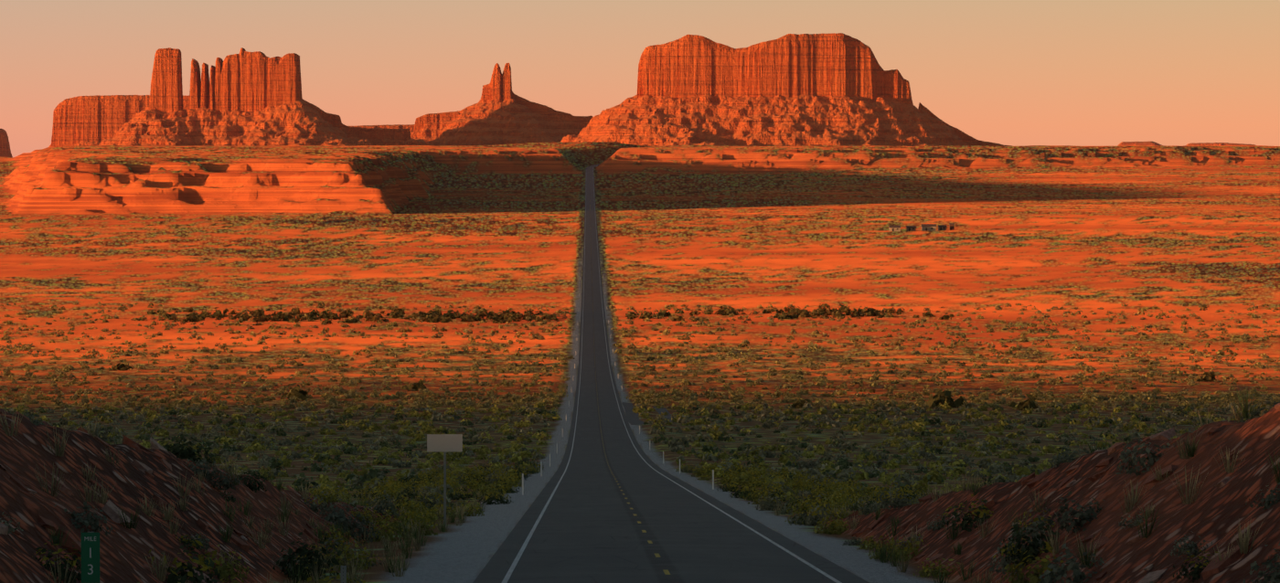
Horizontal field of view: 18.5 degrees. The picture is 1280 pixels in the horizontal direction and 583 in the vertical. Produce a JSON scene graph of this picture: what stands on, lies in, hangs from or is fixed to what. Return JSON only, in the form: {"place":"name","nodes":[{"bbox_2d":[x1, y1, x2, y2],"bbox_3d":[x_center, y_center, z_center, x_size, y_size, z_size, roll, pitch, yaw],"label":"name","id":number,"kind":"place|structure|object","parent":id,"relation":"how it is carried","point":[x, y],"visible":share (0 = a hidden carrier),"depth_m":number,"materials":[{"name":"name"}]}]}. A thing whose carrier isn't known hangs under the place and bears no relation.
{"place":"outdoors","nodes":[
{"label":"outdoors","id":0,"kind":"place"},
{"bbox_2d":[81,533,99,582],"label":"mile marker sign","id":1,"kind":"object","parent":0,"point":[93,560],"visible":1,"depth_m":54.40,"materials":[{"name":"green metal"}]},
{"bbox_2d":[0,141,1279,582],"bbox_3d":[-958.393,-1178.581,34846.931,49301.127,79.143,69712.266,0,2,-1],"label":"ground","id":2,"kind":"structure","parent":0,"point":[715,228],"depth_m":1604.48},
{"bbox_2d":[0,128,12,157],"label":"butte","id":3,"kind":"object","parent":2,"relation":"on","point":[5,149],"visible":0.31,"depth_m":17029.13,"materials":[{"name":"orange stone"}]},
{"bbox_2d":[48,95,189,147],"bbox_3d":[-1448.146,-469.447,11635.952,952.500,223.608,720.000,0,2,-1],"label":"mesa","id":4,"kind":"structure","parent":2,"relation":"on","point":[96,120],"depth_m":11571.47,"materials":[{"name":"orange stone"}]},
{"bbox_2d":[99,47,427,146],"bbox_3d":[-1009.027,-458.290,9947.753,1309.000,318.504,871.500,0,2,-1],"label":"butte","id":5,"kind":"object","parent":2,"relation":"on","point":[243,98],"visible":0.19,"depth_m":9970.73,"materials":[{"name":"orange stone"}]},
{"bbox_2d":[341,565,346,582],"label":"steel post","id":6,"kind":"object","parent":2,"relation":"on","point":[343,574],"visible":1,"depth_m":55.97,"materials":[{"name":"grey metal"}]},
{"bbox_2d":[348,124,414,133],"bbox_3d":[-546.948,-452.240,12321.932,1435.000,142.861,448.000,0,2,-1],"label":"mesa","id":7,"kind":"structure","parent":2,"relation":"on","point":[410,127],"depth_m":12295.73,"materials":[{"name":"orange stone"}]},
{"bbox_2d":[443,451,446,525],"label":"sign post","id":8,"kind":"object","parent":2,"relation":"on","point":[444,486],"visible":0.71,"depth_m":139.61,"materials":[{"name":"silver metal"}]},
{"bbox_2d":[426,434,462,451],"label":"sign panel","id":9,"kind":"object","parent":8,"relation":"attached to","point":[444,442],"visible":1,"depth_m":139.52,"materials":[{"name":"silver metal"}]},
{"bbox_2d":[410,63,592,146],"bbox_3d":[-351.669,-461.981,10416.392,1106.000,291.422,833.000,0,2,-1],"label":"castle rock","id":10,"kind":"object","parent":2,"relation":"on","point":[500,112],"visible":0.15,"depth_m":10467.01,"materials":[{"name":"orange stone"}]},
{"bbox_2d":[522,473,523,495],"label":"delineator","id":11,"kind":"object","parent":2,"relation":"on","point":[522,484],"visible":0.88,"depth_m":203.75,"materials":[{"name":"white plastic"}]},
{"bbox_2d":[540,461,542,476],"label":"delineator","id":12,"kind":"object","parent":2,"relation":"on","point":[540,468],"visible":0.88,"depth_m":283.88,"materials":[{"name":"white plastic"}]},
{"bbox_2d":[33,458,1218,582],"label":"verge shrubs","id":13,"kind":"object","parent":2,"relation":"on","point":[826,488],"visible":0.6,"depth_m":136.06,"materials":[{"name":"green plant"}]},
{"bbox_2d":[0,299,1279,514],"bbox_3d":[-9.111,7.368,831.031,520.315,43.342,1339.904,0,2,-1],"label":"shrubs","id":14,"kind":"object","parent":2,"relation":"on","point":[825,466],"visible":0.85,"depth_m":690.21,"materials":[{"name":"green plant"}]},
{"bbox_2d":[0,392,1279,582],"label":"bank shrubs","id":15,"kind":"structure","parent":2,"relation":"on","point":[1037,542],"depth_m":83.89,"materials":[{"name":"green plant"}]},
{"bbox_2d":[0,384,1279,582],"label":"shrubs","id":16,"kind":"object","parent":2,"relation":"on","point":[1190,449],"visible":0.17,"depth_m":89.26,"materials":[{"name":"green plant"}]},
{"bbox_2d":[0,403,1279,582],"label":"rocks","id":17,"kind":"object","parent":2,"relation":"on","point":[110,509],"visible":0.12,"depth_m":85.55,"materials":[{"name":"brown stone"}]},
{"bbox_2d":[621,402,673,425],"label":"road turnout","id":18,"kind":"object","parent":2,"relation":"on","point":[632,417],"visible":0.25,"depth_m":651.04,"materials":[{"name":"concrete"}]},
{"bbox_2d":[51,302,1269,414],"bbox_3d":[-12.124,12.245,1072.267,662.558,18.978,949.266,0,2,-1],"label":"desert shrubs","id":19,"kind":"object","parent":2,"relation":"on","point":[507,315],"visible":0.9,"depth_m":1383.14,"materials":[{"name":"green plant"}]},
{"bbox_2d":[712,469,714,490],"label":"delineator","id":20,"kind":"object","parent":2,"relation":"on","point":[712,479],"visible":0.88,"depth_m":220.91,"materials":[{"name":"white plastic"}]},
{"bbox_2d":[560,32,1012,146],"bbox_3d":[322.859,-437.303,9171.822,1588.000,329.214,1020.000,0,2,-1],"label":"mesa","id":21,"kind":"structure","parent":2,"relation":"on","point":[831,89],"depth_m":9127.85,"materials":[{"name":"orange stone"}]},
{"bbox_2d":[888,225,900,231],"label":"homestead","id":22,"kind":"structure","parent":2,"relation":"on","point":[894,228],"depth_m":2598.46,"materials":[{"name":"beige"}]},
{"bbox_2d":[906,225,916,231],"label":"homestead","id":23,"kind":"structure","parent":2,"relation":"on","point":[911,228],"depth_m":2605.12,"materials":[{"name":"brown"}]},
{"bbox_2d":[920,224,936,230],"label":"homestead","id":24,"kind":"structure","parent":2,"relation":"on","point":[928,227],"depth_m":2610.29,"materials":[{"name":"beige"}]},
{"bbox_2d":[938,224,946,230],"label":"homestead","id":25,"kind":"structure","parent":2,"relation":"on","point":[942,227],"depth_m":2617.38,"materials":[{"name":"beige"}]},
{"bbox_2d":[949,223,954,230],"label":"building","id":26,"kind":"structure","parent":2,"relation":"on","point":[951,226],"depth_m":2623.91,"materials":[{"name":"brown wood"}]},
{"bbox_2d":[1117,141,1255,146],"bbox_3d":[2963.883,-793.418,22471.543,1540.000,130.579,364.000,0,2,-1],"label":"distant mesas","id":27,"kind":"structure","parent":2,"relation":"on","point":[1158,144],"depth_m":22457.95,"materials":[{"name":"orange stone"}]},
{"bbox_2d":[0,0,1279,157],"label":"sky","id":28,"kind":"structure","parent":0,"point":[1005,72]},
{"bbox_2d":[472,163,869,582],"bbox_3d":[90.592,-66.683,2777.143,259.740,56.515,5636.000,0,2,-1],"label":"road","id":29,"kind":"structure","parent":0,"point":[589,528],"depth_m":139.50,"materials":[{"name":"grey asphalt"}]},
{"bbox_2d":[589,204,670,575],"bbox_3d":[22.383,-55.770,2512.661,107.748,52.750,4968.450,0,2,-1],"label":"road centre dashes","id":30,"kind":"object","parent":29,"relation":"on","point":[666,572],"visible":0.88,"depth_m":139.55,"materials":[{"name":"yellow paint"}]},
{"bbox_2d":[501,165,842,582],"bbox_3d":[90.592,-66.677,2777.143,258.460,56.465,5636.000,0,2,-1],"label":"road edge lines","id":31,"kind":"structure","parent":29,"relation":"on","point":[514,564],"depth_m":138.98,"materials":[{"name":"white paint"}]},
{"bbox_3d":[-7.599,4.512,54.458,0.084,2.380,0.035,0,2,-1],"label":"mile marker","id":32,"kind":"object","parent":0,"visible":0},
{"bbox_2d":[87,565,93,575],"bbox_3d":[-7.600,3.845,54.407,0.072,0.140,0.002,0,2,-1],"label":"mile marker text","id":33,"kind":"object","parent":32,"relation":"attached to","point":[90,570],"visible":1,"depth_m":54.41,"materials":[{"name":"white paint"}]}
]}

